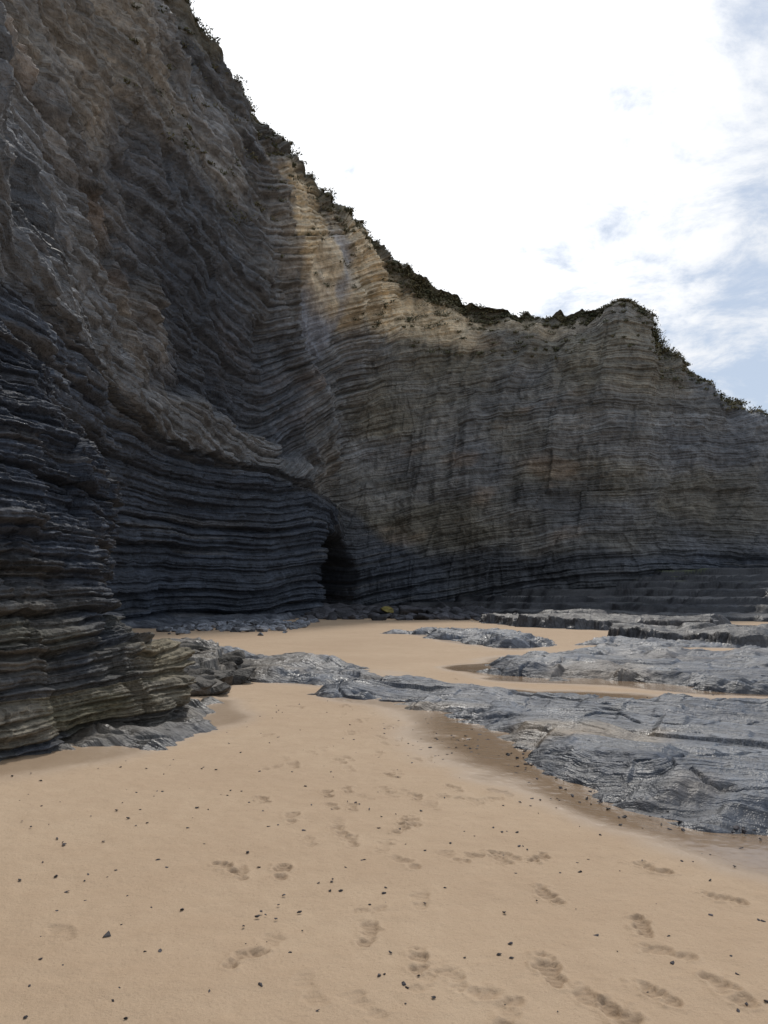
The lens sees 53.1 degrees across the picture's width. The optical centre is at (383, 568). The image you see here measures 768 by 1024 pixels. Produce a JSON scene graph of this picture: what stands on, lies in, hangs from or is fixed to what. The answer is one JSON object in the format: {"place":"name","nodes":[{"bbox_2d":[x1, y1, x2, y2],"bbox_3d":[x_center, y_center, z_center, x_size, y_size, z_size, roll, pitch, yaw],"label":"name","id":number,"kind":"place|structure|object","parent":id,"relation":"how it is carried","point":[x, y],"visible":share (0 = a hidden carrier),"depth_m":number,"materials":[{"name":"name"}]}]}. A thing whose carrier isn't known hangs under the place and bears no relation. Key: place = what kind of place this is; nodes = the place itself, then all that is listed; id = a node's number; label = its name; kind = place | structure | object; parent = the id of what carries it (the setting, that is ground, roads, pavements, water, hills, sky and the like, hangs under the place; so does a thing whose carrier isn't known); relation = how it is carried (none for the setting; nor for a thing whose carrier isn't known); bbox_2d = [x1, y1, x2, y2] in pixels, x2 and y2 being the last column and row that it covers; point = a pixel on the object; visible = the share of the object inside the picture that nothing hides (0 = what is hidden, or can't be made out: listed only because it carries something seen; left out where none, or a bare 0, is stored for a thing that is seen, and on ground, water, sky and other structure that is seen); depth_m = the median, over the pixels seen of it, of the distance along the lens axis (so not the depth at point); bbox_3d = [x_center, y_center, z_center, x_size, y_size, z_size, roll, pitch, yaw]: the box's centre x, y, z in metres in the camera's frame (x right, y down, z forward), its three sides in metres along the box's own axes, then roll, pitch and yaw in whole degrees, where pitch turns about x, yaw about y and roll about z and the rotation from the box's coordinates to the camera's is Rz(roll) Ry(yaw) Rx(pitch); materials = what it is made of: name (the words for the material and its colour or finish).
{"place":"outdoors","nodes":[
{"label":"outdoors","id":0,"kind":"place"},
{"bbox_2d":[0,0,767,620],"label":"sea cliff","id":1,"kind":"structure","parent":0,"point":[266,426],"depth_m":46.17,"materials":[{"name":"grey stone"}]},
{"bbox_2d":[119,0,767,416],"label":"coastal scrub","id":2,"kind":"object","parent":1,"relation":"on","point":[657,334],"visible":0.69,"depth_m":55.77,"materials":[{"name":"green plant"}]},
{"bbox_2d":[0,618,767,1023],"bbox_3d":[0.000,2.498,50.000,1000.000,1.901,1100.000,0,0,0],"label":"beach sand ground","id":3,"kind":"structure","parent":0,"point":[204,830],"depth_m":4.14,"materials":[{"name":"beige sand"}]},
{"bbox_2d":[0,318,196,760],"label":"layered shale headland","id":4,"kind":"structure","parent":3,"relation":"on","point":[76,655],"depth_m":7.94,"materials":[{"name":"grey stone"}]},
{"bbox_2d":[11,694,767,1018],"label":"beach pebbles","id":5,"kind":"object","parent":3,"relation":"on","point":[736,827],"visible":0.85,"depth_m":4.63,"materials":[{"name":"stone"}]},
{"bbox_2d":[303,595,500,620],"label":"fallen boulders","id":6,"kind":"object","parent":3,"relation":"on","point":[378,612],"visible":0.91,"depth_m":45.63,"materials":[{"name":"grey stone"}]},
{"bbox_2d":[56,568,767,835],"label":"wave cut rock platform","id":7,"kind":"structure","parent":3,"relation":"on","point":[690,762],"depth_m":11.01,"materials":[{"name":"grey stone"}]},
{"bbox_2d":[179,641,256,695],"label":"broken rock slabs","id":8,"kind":"structure","parent":7,"relation":"on","point":[210,682],"depth_m":12.41,"materials":[{"name":"grey stone"}]},
{"bbox_2d":[156,617,319,635],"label":"beach cobbles","id":9,"kind":"object","parent":7,"relation":"on","point":[253,625],"visible":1,"depth_m":31.11,"materials":[{"name":"grey stone"}]},
{"bbox_2d":[190,0,767,413],"label":"sky","id":10,"kind":"structure","parent":0,"point":[542,158],"materials":[{"name":"white"}]}
]}

